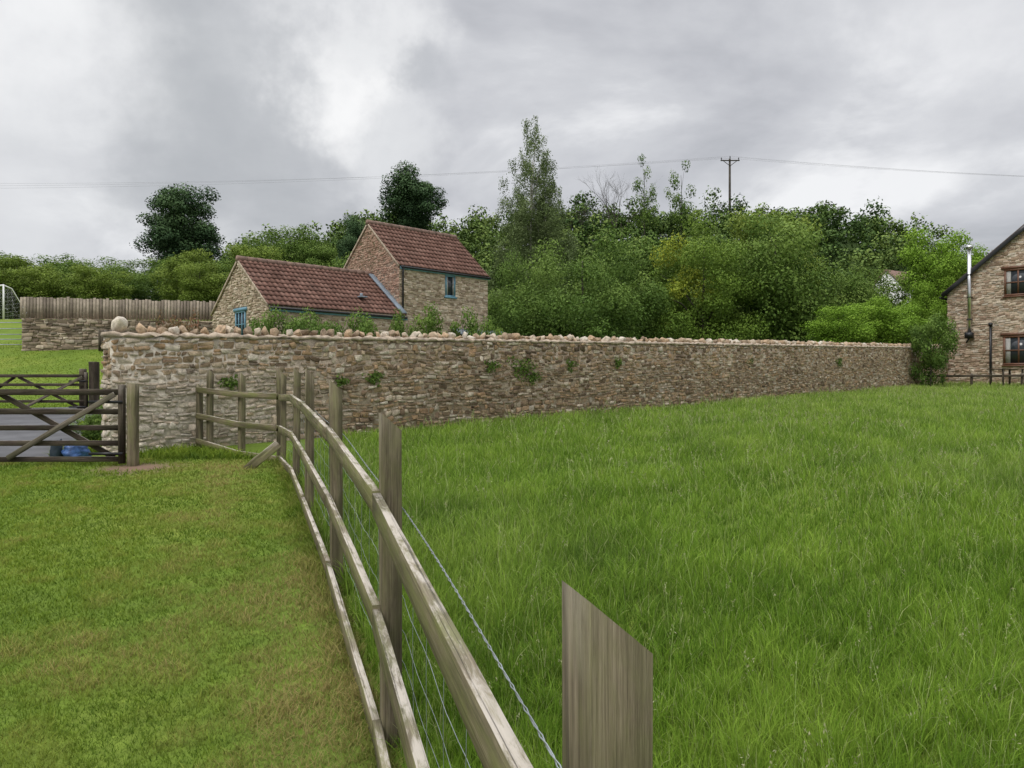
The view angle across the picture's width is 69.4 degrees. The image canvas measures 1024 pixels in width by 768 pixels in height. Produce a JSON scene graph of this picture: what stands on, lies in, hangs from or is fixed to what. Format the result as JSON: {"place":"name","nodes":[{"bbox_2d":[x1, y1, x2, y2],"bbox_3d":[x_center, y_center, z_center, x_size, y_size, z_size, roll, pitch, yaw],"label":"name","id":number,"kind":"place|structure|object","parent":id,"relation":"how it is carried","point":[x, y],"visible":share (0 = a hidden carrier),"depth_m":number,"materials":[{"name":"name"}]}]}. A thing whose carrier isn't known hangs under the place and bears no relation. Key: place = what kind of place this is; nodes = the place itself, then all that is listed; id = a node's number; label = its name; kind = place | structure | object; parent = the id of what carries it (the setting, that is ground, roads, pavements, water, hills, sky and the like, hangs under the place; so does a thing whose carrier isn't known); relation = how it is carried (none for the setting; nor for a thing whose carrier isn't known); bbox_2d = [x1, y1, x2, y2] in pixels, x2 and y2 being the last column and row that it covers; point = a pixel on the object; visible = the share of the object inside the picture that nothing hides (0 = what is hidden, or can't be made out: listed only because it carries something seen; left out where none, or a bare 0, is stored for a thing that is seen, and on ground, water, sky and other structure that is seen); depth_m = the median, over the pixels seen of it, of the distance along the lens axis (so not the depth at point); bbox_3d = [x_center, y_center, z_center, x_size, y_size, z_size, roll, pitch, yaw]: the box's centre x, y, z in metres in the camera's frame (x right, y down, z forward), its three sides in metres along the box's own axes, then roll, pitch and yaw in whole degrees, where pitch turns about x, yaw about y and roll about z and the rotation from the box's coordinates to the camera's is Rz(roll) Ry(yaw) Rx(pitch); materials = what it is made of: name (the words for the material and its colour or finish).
{"place":"outdoors","nodes":[
{"label":"outdoors","id":0,"kind":"place"},
{"bbox_2d":[0,407,92,456],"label":"driveway","id":1,"kind":"structure","parent":0,"point":[20,419],"depth_m":14.85,"materials":[{"name":"grey asphalt"}]},
{"bbox_2d":[0,372,87,408],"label":"timber gate","id":2,"kind":"structure","parent":1,"relation":"on","point":[22,377],"depth_m":20.00,"materials":[{"name":"brown wood"}]},
{"bbox_2d":[49,439,62,456],"bbox_3d":[-7.018,0.986,11.398,0.179,0.285,0.170,0,0,0],"label":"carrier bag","id":3,"kind":"object","parent":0,"point":[55,451],"visible":0.66,"depth_m":11.34,"materials":[{"name":"plastic"}]},
{"bbox_2d":[0,241,1023,767],"bbox_3d":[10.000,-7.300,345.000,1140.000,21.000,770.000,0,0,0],"label":"ground","id":4,"kind":"structure","parent":0,"point":[10,327],"depth_m":4.46,"materials":[{"name":"green plant"}]},
{"bbox_2d":[0,322,21,344],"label":"metal field gate","id":5,"kind":"structure","parent":4,"relation":"on","point":[10,334],"depth_m":32.58,"materials":[{"name":"metal"}]},
{"bbox_2d":[0,284,26,318],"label":"football goal","id":6,"kind":"object","parent":4,"relation":"on","point":[3,298],"visible":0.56,"depth_m":40.03,"materials":[{"name":"white paint"}]},
{"bbox_2d":[0,250,54,311],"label":"broadleaf tree","id":7,"kind":"object","parent":4,"relation":"on","point":[42,257],"visible":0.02,"depth_m":61.97,"materials":[{"name":"green plant"}]},
{"bbox_2d":[0,253,70,318],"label":"broadleaf tree","id":8,"kind":"object","parent":4,"relation":"on","point":[5,277],"visible":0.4,"depth_m":48.87,"materials":[{"name":"green plant"}]},
{"bbox_2d":[7,267,89,318],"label":"broadleaf tree","id":9,"kind":"object","parent":4,"relation":"on","point":[46,286],"visible":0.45,"depth_m":47.21,"materials":[{"name":"green plant"}]},
{"bbox_2d":[61,446,91,456],"bbox_3d":[-6.739,1.008,11.448,0.408,0.239,0.270,0,0,0],"label":"carrier bag","id":10,"kind":"object","parent":4,"relation":"on","point":[74,451],"visible":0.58,"depth_m":11.35,"materials":[{"name":"blue plastic"}]},
{"bbox_2d":[79,369,86,405],"bbox_3d":[-11.749,0.288,20.248,0.158,1.414,0.152,0,0,0],"label":"gate post","id":11,"kind":"object","parent":4,"relation":"on","point":[81,371],"visible":0.28,"depth_m":20.18,"materials":[{"name":"brown wood"}]},
{"bbox_2d":[46,261,122,296],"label":"broadleaf tree","id":12,"kind":"object","parent":4,"relation":"on","point":[66,271],"visible":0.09,"depth_m":56.03,"materials":[{"name":"green plant"}]},
{"bbox_2d":[34,252,136,272],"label":"broadleaf tree","id":13,"kind":"object","parent":4,"relation":"on","point":[71,260],"visible":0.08,"depth_m":61.06,"materials":[{"name":"green plant"}]},
{"bbox_2d":[70,414,102,439],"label":"verge plant","id":14,"kind":"object","parent":4,"relation":"on","point":[94,434],"visible":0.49,"depth_m":12.92,"materials":[{"name":"green plant"}]},
{"bbox_2d":[81,405,102,424],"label":"verge plant","id":15,"kind":"object","parent":4,"relation":"on","point":[99,416],"visible":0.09,"depth_m":14.63,"materials":[{"name":"green plant"}]},
{"bbox_2d":[88,362,99,406],"bbox_3d":[-11.300,0.200,19.999,0.209,1.606,0.209,0,0,0],"label":"gate post","id":16,"kind":"object","parent":4,"relation":"on","point":[94,375],"visible":0.66,"depth_m":19.90,"materials":[{"name":"wood"}]},
{"bbox_2d":[60,263,135,317],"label":"broadleaf tree","id":17,"kind":"object","parent":4,"relation":"on","point":[99,287],"visible":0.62,"depth_m":45.52,"materials":[{"name":"green plant"}]},
{"bbox_2d":[98,330,111,350],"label":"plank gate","id":18,"kind":"structure","parent":4,"relation":"on","point":[100,338],"depth_m":31.74,"materials":[{"name":"wood"}]},
{"bbox_2d":[21,318,212,350],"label":"retaining wall","id":19,"kind":"structure","parent":4,"relation":"on","point":[42,334],"depth_m":32.19,"materials":[{"name":"stone"}]},
{"bbox_2d":[20,297,214,320],"bbox_3d":[-16.886,-3.338,32.885,9.295,0.996,0.067,0,0,-7],"label":"paling fence","id":20,"kind":"object","parent":19,"relation":"on","point":[145,305],"visible":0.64,"depth_m":32.75,"materials":[{"name":"wood"}]},
{"bbox_2d":[78,267,156,314],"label":"broadleaf tree","id":21,"kind":"object","parent":4,"relation":"on","point":[139,290],"visible":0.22,"depth_m":51.42,"materials":[{"name":"green plant"}]},
{"bbox_2d":[127,383,138,466],"bbox_3d":[-5.441,0.684,10.620,0.134,1.385,0.136,0,0,0],"label":"gate post","id":22,"kind":"object","parent":4,"relation":"on","point":[132,424],"visible":0.84,"depth_m":10.56,"materials":[{"name":"wood"}]},
{"bbox_2d":[0,385,125,463],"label":"timber gate","id":23,"kind":"structure","parent":22,"relation":"attached to","point":[53,427],"depth_m":10.56,"materials":[{"name":"brown wood"}]},
{"bbox_2d":[102,257,176,303],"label":"broadleaf tree","id":24,"kind":"object","parent":4,"relation":"on","point":[148,270],"visible":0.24,"depth_m":58.71,"materials":[{"name":"green plant"}]},
{"bbox_2d":[155,310,184,332],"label":"rose bush","id":25,"kind":"object","parent":4,"relation":"on","point":[160,317],"visible":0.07,"depth_m":15.61,"materials":[{"name":"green plant"}]},
{"bbox_2d":[129,181,226,288],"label":"broadleaf tree","id":26,"kind":"object","parent":4,"relation":"on","point":[176,230],"visible":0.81,"depth_m":68.76,"materials":[{"name":"green plant"}]},
{"bbox_2d":[167,307,200,333],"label":"rose bush","id":27,"kind":"object","parent":4,"relation":"on","point":[185,325],"visible":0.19,"depth_m":14.45,"materials":[{"name":"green plant"}]},
{"bbox_2d":[146,248,224,315],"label":"broadleaf tree","id":28,"kind":"object","parent":4,"relation":"on","point":[170,267],"visible":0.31,"depth_m":48.08,"materials":[{"name":"green plant"}]},
{"bbox_2d":[149,264,228,310],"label":"broadleaf tree","id":29,"kind":"object","parent":4,"relation":"on","point":[225,267],"visible":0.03,"depth_m":52.15,"materials":[{"name":"green plant"}]},
{"bbox_2d":[170,262,229,318],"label":"broadleaf tree","id":30,"kind":"object","parent":4,"relation":"on","point":[196,288],"visible":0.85,"depth_m":44.08,"materials":[{"name":"green plant"}]},
{"bbox_2d":[198,258,230,285],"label":"broadleaf tree","id":31,"kind":"object","parent":4,"relation":"on","point":[222,264],"visible":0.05,"depth_m":61.78,"materials":[{"name":"green plant"}]},
{"bbox_2d":[217,237,279,274],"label":"broadleaf tree","id":32,"kind":"object","parent":4,"relation":"on","point":[230,259],"visible":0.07,"depth_m":64.72,"materials":[{"name":"green plant"}]},
{"bbox_2d":[219,242,297,275],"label":"broadleaf tree","id":33,"kind":"object","parent":4,"relation":"on","point":[257,253],"visible":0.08,"depth_m":47.12,"materials":[{"name":"green plant"}]},
{"bbox_2d":[243,441,280,468],"bbox_3d":[-3.521,1.036,10.438,0.516,0.458,0.082,0,0,-30],"label":"leaning board","id":34,"kind":"object","parent":4,"relation":"on","point":[256,461],"visible":0.88,"depth_m":10.42,"materials":[{"name":"brown wood"}]},
{"bbox_2d":[246,303,302,334],"bbox_3d":[-7.896,-0.810,24.684,1.896,3.813,1.846,0,0,-16],"label":"garden shrub","id":35,"kind":"object","parent":4,"relation":"on","point":[271,324],"visible":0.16,"depth_m":24.64,"materials":[{"name":"green plant"}]},
{"bbox_2d":[240,224,334,263],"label":"broadleaf tree","id":36,"kind":"object","parent":4,"relation":"on","point":[289,247],"visible":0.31,"depth_m":61.03,"materials":[{"name":"green plant"}]},
{"bbox_2d":[282,306,352,336],"bbox_3d":[-6.670,-0.764,24.667,2.138,3.690,2.195,0,0,24],"label":"garden shrub","id":37,"kind":"object","parent":4,"relation":"on","point":[305,322],"visible":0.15,"depth_m":24.38,"materials":[{"name":"green plant"}]},
{"bbox_2d":[287,240,348,267],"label":"broadleaf tree","id":38,"kind":"object","parent":4,"relation":"on","point":[311,254],"visible":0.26,"depth_m":58.91,"materials":[{"name":"green plant"}]},
{"bbox_2d":[321,251,351,267],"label":"broadleaf tree","id":39,"kind":"object","parent":4,"relation":"on","point":[340,264],"visible":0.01,"depth_m":49.23,"materials":[{"name":"green plant"}]},
{"bbox_2d":[319,308,380,336],"bbox_3d":[-5.227,-0.769,24.864,2.195,3.681,2.138,0,0,29],"label":"garden shrub","id":40,"kind":"object","parent":4,"relation":"on","point":[361,326],"visible":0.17,"depth_m":24.75,"materials":[{"name":"green plant"}]},
{"bbox_2d":[335,213,365,265],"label":"broadleaf tree","id":41,"kind":"object","parent":4,"relation":"on","point":[354,227],"visible":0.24,"depth_m":54.48,"materials":[{"name":"green plant"}]},
{"bbox_2d":[210,219,501,337],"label":"stone cottage","id":42,"kind":"structure","parent":4,"relation":"on","point":[384,272],"depth_m":31.78,"materials":[{"name":"stone"}]},
{"bbox_2d":[233,307,246,334],"bbox_3d":[-10.547,-2.375,28.727,0.090,1.150,1.160,0,0,-43],"label":"window","id":43,"kind":"structure","parent":42,"relation":"in","point":[240,313],"depth_m":28.61,"materials":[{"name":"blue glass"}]},
{"bbox_2d":[444,275,456,298],"bbox_3d":[-2.775,-4.385,33.423,0.680,1.030,0.120,0,0,-43],"label":"window","id":44,"kind":"structure","parent":42,"relation":"in","point":[449,280],"depth_m":33.39,"materials":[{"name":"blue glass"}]},
{"bbox_2d":[388,308,414,336],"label":"garden shrub","id":45,"kind":"object","parent":4,"relation":"on","point":[398,326],"visible":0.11,"depth_m":24.88,"materials":[{"name":"green plant"}]},
{"bbox_2d":[377,160,448,229],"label":"broadleaf tree","id":46,"kind":"object","parent":4,"relation":"on","point":[410,199],"visible":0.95,"depth_m":73.18,"materials":[{"name":"green plant"}]},
{"bbox_2d":[195,367,652,767],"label":"post and rail fence","id":47,"kind":"object","parent":4,"relation":"on","point":[607,691],"visible":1,"depth_m":2.11,"materials":[{"name":"wood"}]},
{"bbox_2d":[403,300,446,337],"bbox_3d":[-2.979,-0.875,25.193,2.346,3.951,2.180,0,0,-39],"label":"garden shrub","id":48,"kind":"object","parent":4,"relation":"on","point":[430,322],"visible":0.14,"depth_m":25.14,"materials":[{"name":"green plant"}]},
{"bbox_2d":[450,306,494,336],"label":"garden shrub","id":49,"kind":"object","parent":4,"relation":"on","point":[473,328],"visible":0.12,"depth_m":25.29,"materials":[{"name":"green plant"}]},
{"bbox_2d":[467,315,503,338],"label":"garden shrub","id":50,"kind":"object","parent":4,"relation":"on","point":[498,332],"visible":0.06,"depth_m":26.32,"materials":[{"name":"green plant"}]},
{"bbox_2d":[100,316,947,453],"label":"garden wall","id":51,"kind":"structure","parent":4,"relation":"on","point":[435,377],"depth_m":16.30,"materials":[{"name":"stone"}]},
{"bbox_2d":[217,374,237,389],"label":"ivy plant","id":52,"kind":"object","parent":51,"relation":"attached to","point":[235,381],"visible":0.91,"depth_m":12.96,"materials":[{"name":"green plant"}]},
{"bbox_2d":[335,373,350,386],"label":"ivy plant","id":53,"kind":"object","parent":51,"relation":"attached to","point":[342,380],"visible":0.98,"depth_m":14.48,"materials":[{"name":"green plant"}]},
{"bbox_2d":[362,370,384,386],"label":"ivy plant","id":54,"kind":"object","parent":51,"relation":"attached to","point":[374,376],"visible":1,"depth_m":15.00,"materials":[{"name":"green plant"}]},
{"bbox_2d":[484,360,501,372],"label":"ivy plant","id":55,"kind":"object","parent":51,"relation":"attached to","point":[492,365],"visible":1,"depth_m":17.20,"materials":[{"name":"green plant"}]},
{"bbox_2d":[506,356,537,381],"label":"ivy plant","id":56,"kind":"object","parent":51,"relation":"attached to","point":[521,368],"visible":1,"depth_m":17.89,"materials":[{"name":"green plant"}]},
{"bbox_2d":[526,368,542,384],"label":"ivy plant","id":57,"kind":"object","parent":51,"relation":"attached to","point":[536,377],"visible":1,"depth_m":18.14,"materials":[{"name":"green plant"}]},
{"bbox_2d":[565,359,578,372],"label":"ivy plant","id":58,"kind":"object","parent":51,"relation":"attached to","point":[571,365],"visible":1,"depth_m":19.14,"materials":[{"name":"green plant"}]},
{"bbox_2d":[613,356,623,368],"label":"ivy plant","id":59,"kind":"object","parent":51,"relation":"attached to","point":[618,363],"visible":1,"depth_m":20.44,"materials":[{"name":"green plant"}]},
{"bbox_2d":[488,245,570,336],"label":"broad shrub tree","id":60,"kind":"object","parent":4,"relation":"on","point":[510,277],"visible":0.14,"depth_m":41.51,"materials":[{"name":"green plant"}]},
{"bbox_2d":[484,115,578,334],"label":"birch tree","id":61,"kind":"object","parent":4,"relation":"on","point":[517,230],"visible":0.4,"depth_m":46.44,"materials":[{"name":"green plant"}]},
{"bbox_2d":[513,161,580,306],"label":"birch tree","id":62,"kind":"object","parent":4,"relation":"on","point":[569,240],"visible":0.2,"depth_m":47.15,"materials":[{"name":"green plant"}]},
{"bbox_2d":[494,219,676,339],"bbox_3d":[2.867,-3.686,37.578,9.822,8.566,8.344,0,0,34],"label":"broad shrub tree","id":63,"kind":"object","parent":4,"relation":"on","point":[579,317],"visible":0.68,"depth_m":36.27,"materials":[{"name":"green plant"}]},
{"bbox_2d":[561,197,610,252],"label":"bare tree","id":64,"kind":"object","parent":4,"relation":"on","point":[583,218],"visible":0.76,"depth_m":79.28,"materials":[{"name":"brown plant"}]},
{"bbox_2d":[206,185,989,340],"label":"woodland","id":65,"kind":"object","parent":4,"relation":"on","point":[867,233],"visible":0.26,"depth_m":78.72,"materials":[{"name":"green plant"}]},
{"bbox_2d":[578,167,657,255],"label":"bare tree","id":66,"kind":"object","parent":4,"relation":"on","point":[608,215],"visible":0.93,"depth_m":79.84,"materials":[{"name":"brown plant"}]},
{"bbox_2d":[570,231,693,338],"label":"broadleaf tree","id":67,"kind":"object","parent":4,"relation":"on","point":[644,271],"visible":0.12,"depth_m":42.82,"materials":[{"name":"green plant"}]},
{"bbox_2d":[630,154,659,235],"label":"slender tree","id":68,"kind":"object","parent":4,"relation":"on","point":[644,215],"visible":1,"depth_m":79.83,"materials":[{"name":"green plant"}]},
{"bbox_2d":[663,160,695,247],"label":"slender tree","id":69,"kind":"object","parent":4,"relation":"on","point":[682,209],"visible":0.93,"depth_m":79.76,"materials":[{"name":"green plant"}]},
{"bbox_2d":[647,209,774,340],"bbox_3d":[10.193,-4.382,39.206,7.214,9.615,6.843,0,0,0],"label":"yellowing tree","id":70,"kind":"object","parent":4,"relation":"on","point":[705,319],"visible":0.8,"depth_m":38.24,"materials":[{"name":"green plant"}]},
{"bbox_2d":[720,157,739,212],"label":"power pole","id":71,"kind":"object","parent":4,"relation":"on","point":[729,160],"visible":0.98,"depth_m":89.88,"materials":[{"name":"brown wood"}]},
{"bbox_2d":[22,156,724,185],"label":"power line","id":72,"kind":"object","parent":71,"relation":"attached to","point":[334,178],"visible":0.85,"depth_m":90.94,"materials":[{"name":"metal"}]},
{"bbox_2d":[59,158,709,187],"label":"power line","id":73,"kind":"object","parent":71,"relation":"attached to","point":[352,179],"visible":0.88,"depth_m":90.15,"materials":[{"name":"metal"}]},
{"bbox_2d":[139,158,725,182],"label":"power line","id":74,"kind":"object","parent":71,"relation":"attached to","point":[385,176],"visible":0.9,"depth_m":91.59,"materials":[{"name":"metal"}]},
{"bbox_2d":[734,156,1013,175],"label":"power line","id":75,"kind":"object","parent":71,"relation":"attached to","point":[875,167],"visible":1,"depth_m":88.43,"materials":[{"name":"metal"}]},
{"bbox_2d":[732,158,1019,176],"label":"power line","id":76,"kind":"object","parent":71,"relation":"attached to","point":[884,169],"visible":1,"depth_m":87.66,"materials":[{"name":"metal"}]},
{"bbox_2d":[749,158,1010,175],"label":"power line","id":77,"kind":"object","parent":71,"relation":"attached to","point":[882,168],"visible":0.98,"depth_m":88.96,"materials":[{"name":"metal"}]},
{"bbox_2d":[717,206,828,341],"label":"broadleaf tree","id":78,"kind":"object","parent":4,"relation":"on","point":[737,226],"visible":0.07,"depth_m":47.26,"materials":[{"name":"green plant"}]},
{"bbox_2d":[718,210,843,341],"bbox_3d":[14.801,-4.727,40.898,7.100,10.293,7.575,0,0,-7],"label":"broadleaf tree","id":79,"kind":"object","parent":4,"relation":"on","point":[772,264],"visible":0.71,"depth_m":39.41,"materials":[{"name":"green plant"}]},
{"bbox_2d":[799,303,879,342],"bbox_3d":[16.101,-1.869,36.441,3.676,4.370,4.516,0,0,32],"label":"hedge shrub","id":80,"kind":"object","parent":4,"relation":"on","point":[837,333],"visible":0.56,"depth_m":36.09,"materials":[{"name":"green plant"}]},
{"bbox_2d":[809,263,882,341],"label":"broadleaf tree","id":81,"kind":"object","parent":4,"relation":"on","point":[852,294],"visible":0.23,"depth_m":44.88,"materials":[{"name":"green plant"}]},
{"bbox_2d":[827,294,909,343],"bbox_3d":[18.188,-2.096,38.173,4.063,4.743,4.992,0,0,-33],"label":"hedge shrub","id":82,"kind":"object","parent":4,"relation":"on","point":[881,322],"visible":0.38,"depth_m":36.77,"materials":[{"name":"green plant"}]},
{"bbox_2d":[836,266,911,320],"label":"broadleaf tree","id":83,"kind":"object","parent":4,"relation":"on","point":[888,289],"visible":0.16,"depth_m":48.56,"materials":[{"name":"green plant"}]},
{"bbox_2d":[863,300,936,345],"bbox_3d":[20.559,-2.122,39.398,4.516,4.686,3.676,0,0,-32],"label":"hedge shrub","id":84,"kind":"object","parent":4,"relation":"on","point":[909,318],"visible":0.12,"depth_m":38.75,"materials":[{"name":"green plant"}]},
{"bbox_2d":[875,270,925,306],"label":"white house","id":85,"kind":"structure","parent":4,"relation":"on","point":[894,273],"depth_m":65.67,"materials":[{"name":"tile"}]},
{"bbox_2d":[897,275,955,343],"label":"broadleaf tree","id":86,"kind":"object","parent":4,"relation":"on","point":[929,308],"visible":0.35,"depth_m":46.08,"materials":[{"name":"green plant"}]},
{"bbox_2d":[905,310,960,386],"bbox_3d":[20.529,-1.472,36.023,2.430,4.351,2.494,0,0,25],"label":"wall end bush","id":87,"kind":"object","parent":4,"relation":"on","point":[931,359],"visible":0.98,"depth_m":35.83,"materials":[{"name":"green plant"}]},
{"bbox_2d":[897,226,984,338],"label":"broadleaf tree","id":88,"kind":"object","parent":4,"relation":"on","point":[927,267],"visible":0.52,"depth_m":47.59,"materials":[{"name":"green plant"}]},
{"bbox_2d":[949,242,987,276],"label":"broadleaf tree","id":89,"kind":"object","parent":4,"relation":"on","point":[973,250],"visible":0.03,"depth_m":47.67,"materials":[{"name":"green plant"}]},
{"bbox_2d":[922,373,1023,386],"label":"rail fence","id":90,"kind":"object","parent":4,"relation":"on","point":[971,375],"visible":0.69,"depth_m":35.82,"materials":[{"name":"brown wood"}]},
{"bbox_2d":[939,224,1023,384],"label":"stone house","id":91,"kind":"structure","parent":4,"relation":"on","point":[985,301],"depth_m":38.85,"materials":[{"name":"beige stone"}]},
{"bbox_2d":[1000,333,1023,366],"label":"window","id":92,"kind":"structure","parent":91,"relation":"in","point":[1013,346],"depth_m":38.17,"materials":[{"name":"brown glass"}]},
{"bbox_2d":[1001,265,1023,297],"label":"window","id":93,"kind":"structure","parent":91,"relation":"in","point":[1013,275],"depth_m":38.14,"materials":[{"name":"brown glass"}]},
{"bbox_2d":[987,368,1023,385],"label":"garden table","id":94,"kind":"object","parent":4,"relation":"on","point":[1002,369],"visible":0.76,"depth_m":35.78,"materials":[{"name":"brown wood"}]},
{"bbox_2d":[0,0,1023,309],"label":"sky","id":95,"kind":"structure","parent":0,"point":[95,94],"materials":[{"name":"grey"}]},
{"bbox_2d":[281,379,1023,767],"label":"meadow grass","id":96,"kind":"structure","parent":0,"point":[973,684],"depth_m":5.36,"materials":[{"name":"green plant"}]}
]}

